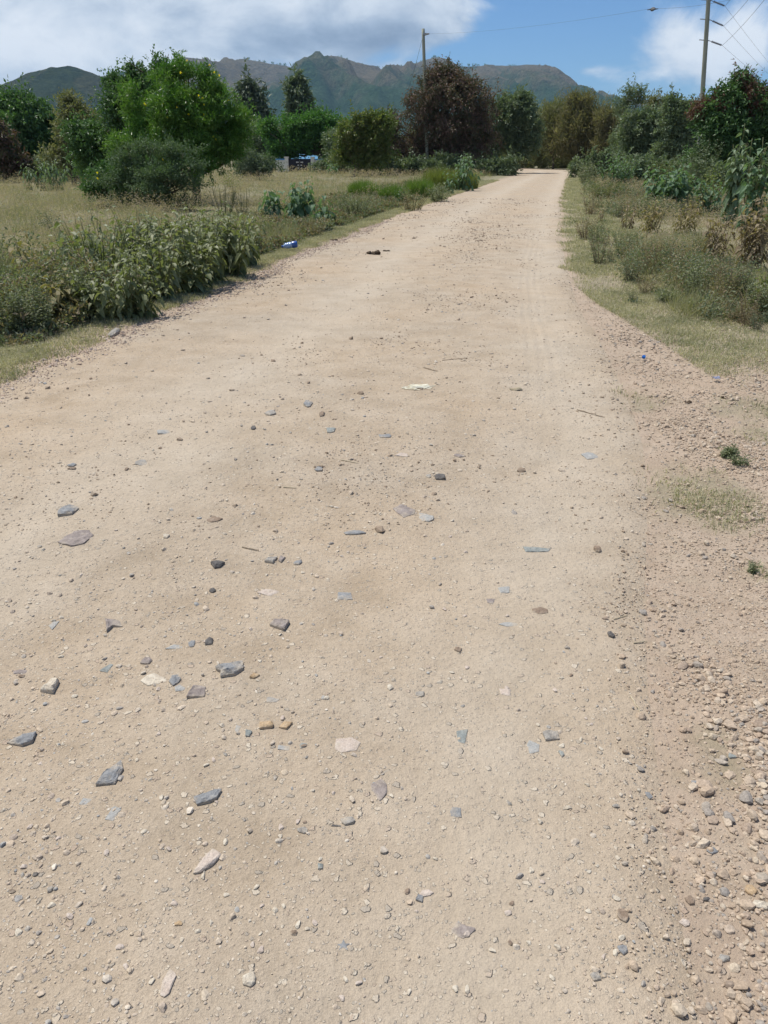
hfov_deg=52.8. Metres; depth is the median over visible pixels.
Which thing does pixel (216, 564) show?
stone
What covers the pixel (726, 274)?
dry weed
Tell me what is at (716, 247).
withering shrub
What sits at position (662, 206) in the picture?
dry weed
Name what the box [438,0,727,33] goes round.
power cable
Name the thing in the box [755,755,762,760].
stone
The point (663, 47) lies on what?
sky
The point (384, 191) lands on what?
grass clump
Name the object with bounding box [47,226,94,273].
broadleaf shrub
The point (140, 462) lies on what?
pebble
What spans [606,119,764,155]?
tree belt
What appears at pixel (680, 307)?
meadow grass
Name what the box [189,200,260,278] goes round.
broadleaf shrub
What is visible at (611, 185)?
leafy plant
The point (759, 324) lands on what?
dry weed
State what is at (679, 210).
meadow grass
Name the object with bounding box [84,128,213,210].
acacia bush
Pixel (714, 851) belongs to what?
stone
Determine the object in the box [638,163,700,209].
morning glory shrub
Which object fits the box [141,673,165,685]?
stone
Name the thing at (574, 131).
bamboo
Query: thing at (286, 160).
compound wall
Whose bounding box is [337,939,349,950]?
stone
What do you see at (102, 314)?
broadleaf shrub
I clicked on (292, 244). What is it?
water bottle
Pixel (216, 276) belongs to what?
broadleaf shrub
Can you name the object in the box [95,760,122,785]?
stone
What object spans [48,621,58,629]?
stone
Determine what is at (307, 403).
stone
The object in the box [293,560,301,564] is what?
stone
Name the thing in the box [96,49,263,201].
tree
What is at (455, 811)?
stone
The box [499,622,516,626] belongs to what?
stone
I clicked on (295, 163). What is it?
gate
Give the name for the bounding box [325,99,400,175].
tree
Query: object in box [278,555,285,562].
stone
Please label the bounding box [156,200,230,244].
broadleaf shrub
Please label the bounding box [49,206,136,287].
broadleaf shrub
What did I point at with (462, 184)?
morning glory shrub
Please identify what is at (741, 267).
dry weed
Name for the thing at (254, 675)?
stone
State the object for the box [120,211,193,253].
broadleaf shrub
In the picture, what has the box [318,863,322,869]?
pebble
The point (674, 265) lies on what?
undergrowth
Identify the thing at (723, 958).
stone
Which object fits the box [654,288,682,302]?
herb
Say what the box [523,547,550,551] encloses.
stone
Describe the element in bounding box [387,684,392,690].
pebble
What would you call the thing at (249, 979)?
stone
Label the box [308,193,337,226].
morning glory shrub
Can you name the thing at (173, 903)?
pebble
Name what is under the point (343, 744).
stone
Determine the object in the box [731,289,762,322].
dry weed
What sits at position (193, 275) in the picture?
broadleaf shrub
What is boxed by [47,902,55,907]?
pebble
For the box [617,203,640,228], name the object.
withering shrub
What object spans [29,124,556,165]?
tree belt
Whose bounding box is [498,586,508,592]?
stone
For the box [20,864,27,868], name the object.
pebble
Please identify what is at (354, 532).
stone
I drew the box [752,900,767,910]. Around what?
stone
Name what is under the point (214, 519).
stone
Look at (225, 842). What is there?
pebble
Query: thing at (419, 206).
leafy plant
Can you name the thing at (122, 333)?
gravel
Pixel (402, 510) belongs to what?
stone
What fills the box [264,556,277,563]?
stone
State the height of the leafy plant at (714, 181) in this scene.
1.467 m
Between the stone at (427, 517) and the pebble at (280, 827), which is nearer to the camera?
the pebble at (280, 827)
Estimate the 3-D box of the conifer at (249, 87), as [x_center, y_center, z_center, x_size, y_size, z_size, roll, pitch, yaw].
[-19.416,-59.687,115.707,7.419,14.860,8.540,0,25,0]
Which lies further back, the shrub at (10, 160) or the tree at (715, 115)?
the shrub at (10, 160)
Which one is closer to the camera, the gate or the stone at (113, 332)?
the stone at (113, 332)
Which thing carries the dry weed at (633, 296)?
on the ground at (660, 667)
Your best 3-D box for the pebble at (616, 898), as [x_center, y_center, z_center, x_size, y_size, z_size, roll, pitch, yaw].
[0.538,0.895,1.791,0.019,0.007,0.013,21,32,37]
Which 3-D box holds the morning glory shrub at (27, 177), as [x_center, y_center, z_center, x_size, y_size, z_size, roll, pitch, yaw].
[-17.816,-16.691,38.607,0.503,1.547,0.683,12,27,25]
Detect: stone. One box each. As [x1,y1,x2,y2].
[7,731,36,745]
[13,669,26,673]
[40,677,58,693]
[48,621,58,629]
[57,504,78,516]
[58,530,93,546]
[79,798,91,804]
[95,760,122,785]
[100,664,112,672]
[105,619,122,631]
[105,806,120,820]
[108,328,120,337]
[140,657,151,663]
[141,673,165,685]
[157,430,169,433]
[160,969,175,997]
[165,644,181,648]
[168,674,180,685]
[175,685,184,691]
[186,685,205,697]
[188,640,194,646]
[193,849,220,873]
[194,788,221,805]
[205,637,212,645]
[207,516,222,522]
[211,560,224,568]
[215,660,243,676]
[242,971,255,987]
[249,673,259,678]
[257,589,278,595]
[259,721,272,729]
[264,410,275,415]
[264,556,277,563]
[266,697,278,701]
[269,618,289,630]
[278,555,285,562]
[278,745,289,750]
[279,721,292,729]
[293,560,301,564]
[297,827,307,833]
[303,400,312,406]
[314,466,322,471]
[335,737,360,752]
[337,592,352,599]
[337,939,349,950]
[340,816,354,825]
[344,530,365,534]
[371,779,386,800]
[379,434,390,437]
[393,504,414,517]
[394,453,407,456]
[401,383,435,389]
[419,513,433,521]
[434,473,444,479]
[450,807,461,817]
[451,922,474,938]
[454,647,461,652]
[456,729,467,743]
[486,599,494,603]
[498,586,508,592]
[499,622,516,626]
[499,689,510,695]
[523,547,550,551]
[527,740,538,753]
[532,607,547,613]
[543,730,559,740]
[581,452,597,459]
[590,972,600,980]
[607,631,614,637]
[617,908,628,922]
[617,944,627,954]
[645,791,652,799]
[678,918,689,926]
[685,895,694,904]
[706,847,717,853]
[718,954,729,962]
[728,753,735,758]
[745,884,757,895]
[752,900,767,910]
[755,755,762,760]
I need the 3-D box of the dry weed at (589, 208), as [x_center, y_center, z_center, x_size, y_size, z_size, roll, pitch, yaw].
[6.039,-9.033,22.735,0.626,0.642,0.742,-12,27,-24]
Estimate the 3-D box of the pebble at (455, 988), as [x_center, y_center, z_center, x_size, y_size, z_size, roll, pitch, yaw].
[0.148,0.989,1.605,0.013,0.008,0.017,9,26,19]
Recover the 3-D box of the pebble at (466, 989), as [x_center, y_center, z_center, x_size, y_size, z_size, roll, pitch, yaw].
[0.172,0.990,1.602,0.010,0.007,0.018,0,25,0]
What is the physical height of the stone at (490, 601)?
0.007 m
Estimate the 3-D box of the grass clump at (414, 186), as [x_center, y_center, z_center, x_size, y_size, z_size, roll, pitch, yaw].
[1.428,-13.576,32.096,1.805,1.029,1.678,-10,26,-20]
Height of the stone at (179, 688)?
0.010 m
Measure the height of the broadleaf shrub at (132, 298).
0.830 m
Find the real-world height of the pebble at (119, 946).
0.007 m
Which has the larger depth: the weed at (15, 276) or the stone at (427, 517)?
the weed at (15, 276)
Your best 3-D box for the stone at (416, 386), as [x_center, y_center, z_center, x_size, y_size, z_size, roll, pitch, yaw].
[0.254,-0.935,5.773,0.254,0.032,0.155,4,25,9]
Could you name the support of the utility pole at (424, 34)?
on the ground at (660, 667)
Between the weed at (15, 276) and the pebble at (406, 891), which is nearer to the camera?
the pebble at (406, 891)
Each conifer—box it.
[229,57,276,123]
[279,62,320,127]
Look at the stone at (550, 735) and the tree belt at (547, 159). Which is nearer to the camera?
the stone at (550, 735)
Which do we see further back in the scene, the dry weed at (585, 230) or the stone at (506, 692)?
the dry weed at (585, 230)
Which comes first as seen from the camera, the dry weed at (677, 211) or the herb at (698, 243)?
the herb at (698, 243)
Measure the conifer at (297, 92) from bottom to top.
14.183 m
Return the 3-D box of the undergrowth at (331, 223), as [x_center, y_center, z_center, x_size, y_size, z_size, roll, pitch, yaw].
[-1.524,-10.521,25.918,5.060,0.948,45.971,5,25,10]
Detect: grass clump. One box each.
[346,176,380,195]
[375,180,406,199]
[402,174,437,197]
[417,163,459,189]
[452,167,480,188]
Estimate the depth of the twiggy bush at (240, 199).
20.44 m
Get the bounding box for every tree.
[0,72,59,173]
[55,44,187,181]
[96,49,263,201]
[243,118,281,155]
[254,99,352,159]
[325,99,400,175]
[387,54,505,163]
[484,83,546,162]
[609,72,648,117]
[612,100,668,160]
[642,85,668,110]
[646,83,699,162]
[676,58,767,172]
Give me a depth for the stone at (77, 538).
3.47 m
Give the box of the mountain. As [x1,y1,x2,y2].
[98,51,649,134]
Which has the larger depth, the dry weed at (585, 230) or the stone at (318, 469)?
the dry weed at (585, 230)
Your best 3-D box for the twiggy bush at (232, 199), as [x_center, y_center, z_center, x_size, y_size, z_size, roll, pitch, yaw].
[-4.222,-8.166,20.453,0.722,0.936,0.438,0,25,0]
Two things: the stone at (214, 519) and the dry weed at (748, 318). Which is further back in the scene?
the dry weed at (748, 318)
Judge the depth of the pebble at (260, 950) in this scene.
1.68 m
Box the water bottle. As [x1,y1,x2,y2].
[281,241,297,248]
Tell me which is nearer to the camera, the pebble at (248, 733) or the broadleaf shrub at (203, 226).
the pebble at (248, 733)
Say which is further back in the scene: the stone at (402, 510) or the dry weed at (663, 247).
the dry weed at (663, 247)
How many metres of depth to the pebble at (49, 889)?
1.82 m
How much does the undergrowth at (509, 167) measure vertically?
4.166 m
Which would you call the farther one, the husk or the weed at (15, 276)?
the weed at (15, 276)
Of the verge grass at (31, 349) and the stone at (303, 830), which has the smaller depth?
the stone at (303, 830)
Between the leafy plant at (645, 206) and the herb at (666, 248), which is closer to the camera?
the herb at (666, 248)
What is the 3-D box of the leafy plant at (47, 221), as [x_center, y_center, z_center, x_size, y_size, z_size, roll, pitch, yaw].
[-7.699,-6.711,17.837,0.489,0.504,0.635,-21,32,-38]
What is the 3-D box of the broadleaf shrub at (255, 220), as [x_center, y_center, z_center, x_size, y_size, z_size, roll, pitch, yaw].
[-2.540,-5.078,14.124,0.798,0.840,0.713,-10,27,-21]
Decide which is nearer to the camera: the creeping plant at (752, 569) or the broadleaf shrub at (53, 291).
the creeping plant at (752, 569)
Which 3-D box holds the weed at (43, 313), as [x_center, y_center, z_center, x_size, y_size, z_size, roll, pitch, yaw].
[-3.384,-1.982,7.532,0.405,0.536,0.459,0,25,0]
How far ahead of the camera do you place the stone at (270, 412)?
5.13 m
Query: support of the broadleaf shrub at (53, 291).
on the ground at (660, 667)
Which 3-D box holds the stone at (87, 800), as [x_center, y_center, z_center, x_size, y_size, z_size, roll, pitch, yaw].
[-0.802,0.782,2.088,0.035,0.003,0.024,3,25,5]
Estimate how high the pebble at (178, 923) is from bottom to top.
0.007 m
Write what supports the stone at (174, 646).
on the road
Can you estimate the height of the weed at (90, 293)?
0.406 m
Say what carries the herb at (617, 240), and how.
on the ground at (660, 667)
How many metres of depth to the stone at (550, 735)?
2.31 m
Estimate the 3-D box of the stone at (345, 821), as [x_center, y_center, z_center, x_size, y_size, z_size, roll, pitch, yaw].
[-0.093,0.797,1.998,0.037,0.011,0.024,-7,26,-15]
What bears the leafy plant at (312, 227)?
on the ground at (660, 667)
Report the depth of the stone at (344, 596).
3.04 m
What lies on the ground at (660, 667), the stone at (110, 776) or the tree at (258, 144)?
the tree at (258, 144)
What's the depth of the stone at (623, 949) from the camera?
1.67 m
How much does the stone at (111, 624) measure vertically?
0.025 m
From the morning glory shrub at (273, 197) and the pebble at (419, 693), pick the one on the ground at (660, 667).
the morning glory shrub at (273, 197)
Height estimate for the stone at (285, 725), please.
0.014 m
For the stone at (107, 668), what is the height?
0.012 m
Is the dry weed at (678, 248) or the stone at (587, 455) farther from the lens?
the dry weed at (678, 248)
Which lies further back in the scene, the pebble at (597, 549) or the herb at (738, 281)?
the herb at (738, 281)
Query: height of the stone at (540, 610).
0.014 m
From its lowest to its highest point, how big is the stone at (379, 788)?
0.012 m
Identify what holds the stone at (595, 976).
on the road
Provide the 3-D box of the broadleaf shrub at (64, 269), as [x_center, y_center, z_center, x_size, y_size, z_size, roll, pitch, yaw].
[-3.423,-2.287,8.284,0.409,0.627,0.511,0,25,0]
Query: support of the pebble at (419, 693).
on the road
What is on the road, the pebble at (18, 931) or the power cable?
the pebble at (18, 931)
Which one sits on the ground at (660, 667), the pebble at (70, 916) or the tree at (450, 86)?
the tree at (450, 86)
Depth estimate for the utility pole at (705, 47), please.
42.94 m
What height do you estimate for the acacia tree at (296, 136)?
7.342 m
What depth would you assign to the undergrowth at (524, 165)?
110.14 m
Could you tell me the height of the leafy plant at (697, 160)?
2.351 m
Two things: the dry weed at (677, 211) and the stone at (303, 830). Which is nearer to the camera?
the stone at (303, 830)
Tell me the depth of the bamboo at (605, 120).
92.26 m
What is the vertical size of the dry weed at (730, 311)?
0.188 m
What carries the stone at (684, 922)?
on the road
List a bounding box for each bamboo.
[536,87,567,168]
[545,82,607,165]
[583,92,623,155]
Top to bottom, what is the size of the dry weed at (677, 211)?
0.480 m
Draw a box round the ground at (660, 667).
[0,161,767,1023]
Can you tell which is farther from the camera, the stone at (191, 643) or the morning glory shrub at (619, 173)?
the morning glory shrub at (619, 173)
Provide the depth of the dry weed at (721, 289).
8.87 m
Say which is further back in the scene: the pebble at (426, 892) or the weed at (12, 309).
the weed at (12, 309)
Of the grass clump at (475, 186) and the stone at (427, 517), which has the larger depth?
the grass clump at (475, 186)
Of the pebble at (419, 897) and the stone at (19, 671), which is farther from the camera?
the stone at (19, 671)
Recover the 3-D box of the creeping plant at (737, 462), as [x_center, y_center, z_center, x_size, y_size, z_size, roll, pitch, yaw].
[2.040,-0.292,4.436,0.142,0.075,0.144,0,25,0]
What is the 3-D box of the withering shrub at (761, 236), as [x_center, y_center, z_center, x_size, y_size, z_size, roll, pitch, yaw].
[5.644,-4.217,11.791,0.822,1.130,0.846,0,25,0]
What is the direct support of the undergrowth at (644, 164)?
on the ground at (660, 667)
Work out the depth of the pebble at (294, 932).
1.72 m
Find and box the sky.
[0,0,767,100]
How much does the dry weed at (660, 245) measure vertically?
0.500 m
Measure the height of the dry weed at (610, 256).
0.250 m
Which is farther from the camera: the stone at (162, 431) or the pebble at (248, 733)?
the stone at (162, 431)
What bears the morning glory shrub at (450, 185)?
on the ground at (660, 667)
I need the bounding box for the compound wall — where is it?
[275,157,319,171]
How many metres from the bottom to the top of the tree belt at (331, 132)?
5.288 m
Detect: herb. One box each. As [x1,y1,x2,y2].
[586,220,612,243]
[611,226,646,257]
[639,228,688,272]
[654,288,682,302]
[678,256,722,295]
[685,227,718,254]
[717,260,766,297]
[745,279,767,320]
[754,269,767,299]
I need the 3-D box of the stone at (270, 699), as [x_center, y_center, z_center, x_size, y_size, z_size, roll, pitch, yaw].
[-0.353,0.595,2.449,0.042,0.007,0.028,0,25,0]
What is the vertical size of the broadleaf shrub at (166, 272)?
0.905 m
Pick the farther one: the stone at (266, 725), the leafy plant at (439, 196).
the leafy plant at (439, 196)
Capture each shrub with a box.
[0,115,42,180]
[2,232,50,275]
[18,164,32,189]
[24,155,70,190]
[30,280,82,321]
[34,87,102,184]
[40,268,78,307]
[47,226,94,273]
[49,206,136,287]
[70,269,122,321]
[72,150,160,205]
[81,246,172,322]
[106,205,156,265]
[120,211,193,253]
[126,232,182,300]
[140,207,225,294]
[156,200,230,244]
[176,202,235,285]
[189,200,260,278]
[222,210,265,240]
[229,226,263,267]
[230,147,286,180]
[258,189,284,215]
[282,176,314,217]
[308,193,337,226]
[326,161,338,174]
[442,171,457,193]
[446,151,482,190]
[596,149,643,184]
[597,207,605,221]
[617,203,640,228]
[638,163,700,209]
[638,197,670,232]
[669,194,704,233]
[693,178,725,211]
[700,204,744,262]
[720,125,753,227]
[732,195,767,271]
[735,139,767,238]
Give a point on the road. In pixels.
(440, 771)
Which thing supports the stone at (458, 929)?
on the road
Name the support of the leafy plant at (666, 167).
on the ground at (660, 667)
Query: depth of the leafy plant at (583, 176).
47.59 m
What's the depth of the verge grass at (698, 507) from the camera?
6.40 m
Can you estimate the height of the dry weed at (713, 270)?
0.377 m
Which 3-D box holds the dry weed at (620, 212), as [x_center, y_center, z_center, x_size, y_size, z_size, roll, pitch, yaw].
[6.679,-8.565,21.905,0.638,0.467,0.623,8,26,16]
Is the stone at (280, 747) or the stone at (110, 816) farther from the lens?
the stone at (280, 747)
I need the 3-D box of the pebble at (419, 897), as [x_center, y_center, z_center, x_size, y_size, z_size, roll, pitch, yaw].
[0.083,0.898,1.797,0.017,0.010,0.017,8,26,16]
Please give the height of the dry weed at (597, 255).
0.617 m
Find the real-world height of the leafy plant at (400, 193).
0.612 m
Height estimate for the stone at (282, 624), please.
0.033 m
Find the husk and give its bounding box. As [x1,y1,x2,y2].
[509,387,522,390]
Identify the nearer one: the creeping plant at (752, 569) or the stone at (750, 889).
the stone at (750, 889)
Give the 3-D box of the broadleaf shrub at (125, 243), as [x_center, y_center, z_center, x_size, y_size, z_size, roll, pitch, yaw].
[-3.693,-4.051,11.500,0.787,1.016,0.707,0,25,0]
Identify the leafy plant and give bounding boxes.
[36,210,60,231]
[219,173,241,188]
[302,214,326,234]
[332,192,376,213]
[392,188,432,210]
[394,187,409,201]
[425,182,453,201]
[572,158,603,182]
[586,178,627,197]
[628,193,674,218]
[649,155,692,180]
[676,137,724,189]
[701,164,726,200]
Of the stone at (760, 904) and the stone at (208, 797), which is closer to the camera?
the stone at (760, 904)
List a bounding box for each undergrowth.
[0,144,523,181]
[0,181,445,346]
[510,153,585,167]
[564,177,767,324]
[566,145,767,194]
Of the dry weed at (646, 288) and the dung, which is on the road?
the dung
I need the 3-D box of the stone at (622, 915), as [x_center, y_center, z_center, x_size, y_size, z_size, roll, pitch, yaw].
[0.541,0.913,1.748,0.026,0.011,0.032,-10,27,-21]
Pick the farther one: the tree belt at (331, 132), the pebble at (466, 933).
the tree belt at (331, 132)
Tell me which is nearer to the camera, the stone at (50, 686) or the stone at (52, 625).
the stone at (50, 686)
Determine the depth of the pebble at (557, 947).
1.68 m
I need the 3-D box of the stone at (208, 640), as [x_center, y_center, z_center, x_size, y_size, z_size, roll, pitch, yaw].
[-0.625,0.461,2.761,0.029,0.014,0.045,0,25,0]
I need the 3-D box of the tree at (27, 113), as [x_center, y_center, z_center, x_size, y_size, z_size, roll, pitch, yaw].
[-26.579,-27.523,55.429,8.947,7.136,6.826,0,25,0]
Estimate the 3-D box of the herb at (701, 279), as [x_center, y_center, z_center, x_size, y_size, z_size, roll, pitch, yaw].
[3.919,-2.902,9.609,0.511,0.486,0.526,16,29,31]
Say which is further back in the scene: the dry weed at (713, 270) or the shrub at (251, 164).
the shrub at (251, 164)
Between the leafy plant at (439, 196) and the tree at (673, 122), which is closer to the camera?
the leafy plant at (439, 196)
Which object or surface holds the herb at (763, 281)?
on the ground at (660, 667)
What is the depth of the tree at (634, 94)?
68.50 m
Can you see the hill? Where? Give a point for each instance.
(49, 81)
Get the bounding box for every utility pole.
[422,28,428,159]
[695,0,724,172]
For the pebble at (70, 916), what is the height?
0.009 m
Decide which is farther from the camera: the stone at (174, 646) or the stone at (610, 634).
the stone at (610, 634)
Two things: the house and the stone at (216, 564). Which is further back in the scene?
the house
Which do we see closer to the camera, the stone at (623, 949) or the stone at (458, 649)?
the stone at (623, 949)
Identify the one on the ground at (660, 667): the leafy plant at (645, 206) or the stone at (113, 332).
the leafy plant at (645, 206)
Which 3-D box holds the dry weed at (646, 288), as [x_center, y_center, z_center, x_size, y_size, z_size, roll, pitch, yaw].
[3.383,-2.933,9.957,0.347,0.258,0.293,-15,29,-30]
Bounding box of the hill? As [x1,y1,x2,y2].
[0,66,171,138]
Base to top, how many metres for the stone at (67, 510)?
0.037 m
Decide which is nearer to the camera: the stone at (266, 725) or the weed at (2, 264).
the stone at (266, 725)
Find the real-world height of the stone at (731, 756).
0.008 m
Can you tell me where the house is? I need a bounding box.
[280,154,317,158]
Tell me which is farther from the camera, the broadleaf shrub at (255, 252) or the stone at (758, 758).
the broadleaf shrub at (255, 252)
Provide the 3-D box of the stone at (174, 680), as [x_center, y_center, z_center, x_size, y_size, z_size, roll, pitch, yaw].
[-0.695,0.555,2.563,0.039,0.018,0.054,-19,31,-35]
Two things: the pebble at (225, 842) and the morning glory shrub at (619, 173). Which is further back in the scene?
the morning glory shrub at (619, 173)
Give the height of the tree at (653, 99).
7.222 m
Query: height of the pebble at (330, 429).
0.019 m
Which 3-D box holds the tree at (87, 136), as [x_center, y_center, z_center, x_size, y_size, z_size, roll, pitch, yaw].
[-10.034,-14.830,29.604,5.942,5.424,3.842,7,26,14]
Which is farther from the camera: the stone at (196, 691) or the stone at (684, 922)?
the stone at (196, 691)
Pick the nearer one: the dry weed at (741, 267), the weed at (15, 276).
the weed at (15, 276)
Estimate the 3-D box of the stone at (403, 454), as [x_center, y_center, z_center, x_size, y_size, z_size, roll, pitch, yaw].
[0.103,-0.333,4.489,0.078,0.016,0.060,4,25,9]
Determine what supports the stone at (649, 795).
on the road
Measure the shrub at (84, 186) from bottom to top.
1.906 m
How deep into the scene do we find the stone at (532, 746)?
2.27 m
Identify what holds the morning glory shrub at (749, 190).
on the ground at (660, 667)
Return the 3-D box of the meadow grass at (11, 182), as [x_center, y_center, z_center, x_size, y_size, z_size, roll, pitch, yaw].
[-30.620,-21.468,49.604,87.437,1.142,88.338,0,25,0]
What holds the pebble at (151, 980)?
on the road
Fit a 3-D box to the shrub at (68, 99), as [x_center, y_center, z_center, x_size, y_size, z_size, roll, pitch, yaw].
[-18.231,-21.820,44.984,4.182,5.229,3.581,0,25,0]
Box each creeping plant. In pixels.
[719,444,740,457]
[727,452,753,465]
[747,560,762,574]
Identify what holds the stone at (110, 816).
on the road
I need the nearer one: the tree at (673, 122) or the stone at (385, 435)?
the stone at (385, 435)
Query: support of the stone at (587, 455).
on the road
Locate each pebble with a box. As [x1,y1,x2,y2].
[15,928,22,935]
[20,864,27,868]
[47,886,53,892]
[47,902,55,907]
[66,913,73,919]
[115,943,123,949]
[135,459,146,465]
[148,977,154,983]
[170,900,176,905]
[174,921,182,925]
[223,838,227,845]
[245,729,251,736]
[256,945,263,953]
[278,824,283,830]
[290,930,297,935]
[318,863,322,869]
[326,427,335,432]
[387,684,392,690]
[404,888,409,894]
[415,691,423,696]
[416,894,423,902]
[420,889,433,896]
[452,985,457,991]
[464,930,469,936]
[465,985,468,993]
[504,910,511,915]
[554,944,560,950]
[593,545,600,552]
[613,895,620,900]
[618,935,625,940]
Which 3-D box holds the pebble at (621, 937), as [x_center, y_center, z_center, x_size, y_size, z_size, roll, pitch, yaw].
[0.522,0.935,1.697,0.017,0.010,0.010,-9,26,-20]
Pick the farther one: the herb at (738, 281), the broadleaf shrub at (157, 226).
the broadleaf shrub at (157, 226)
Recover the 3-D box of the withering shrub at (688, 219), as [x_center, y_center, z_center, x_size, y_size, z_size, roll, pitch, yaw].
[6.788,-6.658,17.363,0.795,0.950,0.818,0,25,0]
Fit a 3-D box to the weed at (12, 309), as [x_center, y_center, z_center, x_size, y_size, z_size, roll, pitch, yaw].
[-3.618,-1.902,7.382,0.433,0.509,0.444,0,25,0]
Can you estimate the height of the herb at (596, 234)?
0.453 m
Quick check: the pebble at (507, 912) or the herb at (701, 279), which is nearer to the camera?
the pebble at (507, 912)
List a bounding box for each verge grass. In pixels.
[0,179,499,385]
[555,176,767,376]
[557,216,767,581]
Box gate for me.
[288,159,310,170]
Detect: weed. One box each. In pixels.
[0,251,15,279]
[0,284,25,335]
[2,266,36,292]
[10,278,56,331]
[45,260,92,309]
[76,282,111,312]
[571,210,601,239]
[582,193,602,214]
[586,226,620,263]
[605,249,616,262]
[609,201,626,217]
[616,257,648,281]
[626,288,639,301]
[635,274,660,292]
[636,239,664,269]
[645,235,678,260]
[650,195,672,217]
[668,237,694,261]
[670,200,688,217]
[697,260,734,285]
[701,273,743,303]
[709,258,752,294]
[720,253,761,287]
[725,306,750,320]
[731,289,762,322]
[736,304,765,326]
[747,310,767,330]
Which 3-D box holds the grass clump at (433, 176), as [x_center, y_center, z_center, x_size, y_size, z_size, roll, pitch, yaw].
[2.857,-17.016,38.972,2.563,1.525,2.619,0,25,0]
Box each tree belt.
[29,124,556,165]
[319,122,414,158]
[478,108,621,168]
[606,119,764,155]
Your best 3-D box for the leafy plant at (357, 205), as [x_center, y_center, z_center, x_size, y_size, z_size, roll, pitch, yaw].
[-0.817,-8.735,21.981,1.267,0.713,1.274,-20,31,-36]
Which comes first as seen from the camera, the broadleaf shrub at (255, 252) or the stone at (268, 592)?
the stone at (268, 592)
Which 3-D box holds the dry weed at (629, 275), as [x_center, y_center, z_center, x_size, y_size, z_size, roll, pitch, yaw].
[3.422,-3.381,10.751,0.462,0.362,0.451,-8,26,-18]
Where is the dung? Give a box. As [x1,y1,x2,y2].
[366,250,380,254]
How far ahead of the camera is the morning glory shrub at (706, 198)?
23.12 m
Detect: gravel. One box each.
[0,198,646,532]
[0,221,393,401]
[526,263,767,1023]
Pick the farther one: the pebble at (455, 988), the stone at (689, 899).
the stone at (689, 899)
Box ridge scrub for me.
[244,55,622,96]
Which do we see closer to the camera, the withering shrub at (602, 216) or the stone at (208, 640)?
the stone at (208, 640)
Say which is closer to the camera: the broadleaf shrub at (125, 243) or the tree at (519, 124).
the broadleaf shrub at (125, 243)
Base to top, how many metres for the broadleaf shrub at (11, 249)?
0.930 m
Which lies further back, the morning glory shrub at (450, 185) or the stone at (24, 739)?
the morning glory shrub at (450, 185)
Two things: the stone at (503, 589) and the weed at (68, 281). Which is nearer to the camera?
the stone at (503, 589)
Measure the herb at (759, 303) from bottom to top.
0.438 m
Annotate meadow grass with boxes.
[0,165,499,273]
[555,168,767,318]
[591,171,767,291]
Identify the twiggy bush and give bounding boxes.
[209,184,235,216]
[234,188,249,212]
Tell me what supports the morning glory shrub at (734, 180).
on the ground at (660, 667)
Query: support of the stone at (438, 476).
on the road
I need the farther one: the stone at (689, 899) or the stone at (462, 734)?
the stone at (462, 734)
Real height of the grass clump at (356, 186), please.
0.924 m
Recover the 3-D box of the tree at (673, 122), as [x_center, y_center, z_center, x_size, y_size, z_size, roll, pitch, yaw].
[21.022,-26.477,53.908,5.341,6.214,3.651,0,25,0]
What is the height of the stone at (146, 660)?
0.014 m
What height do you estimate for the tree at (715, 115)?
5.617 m
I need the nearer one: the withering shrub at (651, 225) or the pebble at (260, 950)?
the pebble at (260, 950)
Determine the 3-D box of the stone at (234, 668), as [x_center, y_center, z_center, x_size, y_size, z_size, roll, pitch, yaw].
[-0.513,0.527,2.594,0.095,0.040,0.064,-11,27,-22]
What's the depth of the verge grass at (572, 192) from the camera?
9.26 m
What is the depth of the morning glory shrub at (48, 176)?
38.60 m
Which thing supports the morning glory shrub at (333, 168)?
on the ground at (660, 667)
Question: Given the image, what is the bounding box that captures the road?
[0,169,698,1023]
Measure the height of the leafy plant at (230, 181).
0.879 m
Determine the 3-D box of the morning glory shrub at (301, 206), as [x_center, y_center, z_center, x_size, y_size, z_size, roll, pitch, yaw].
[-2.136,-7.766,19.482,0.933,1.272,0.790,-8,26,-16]
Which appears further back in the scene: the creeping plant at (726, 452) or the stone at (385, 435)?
the stone at (385, 435)
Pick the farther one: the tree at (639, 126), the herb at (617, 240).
the tree at (639, 126)
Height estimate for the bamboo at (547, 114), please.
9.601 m
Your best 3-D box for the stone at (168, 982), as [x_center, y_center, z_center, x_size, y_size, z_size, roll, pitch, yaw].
[-0.451,0.982,1.612,0.025,0.009,0.060,3,25,7]

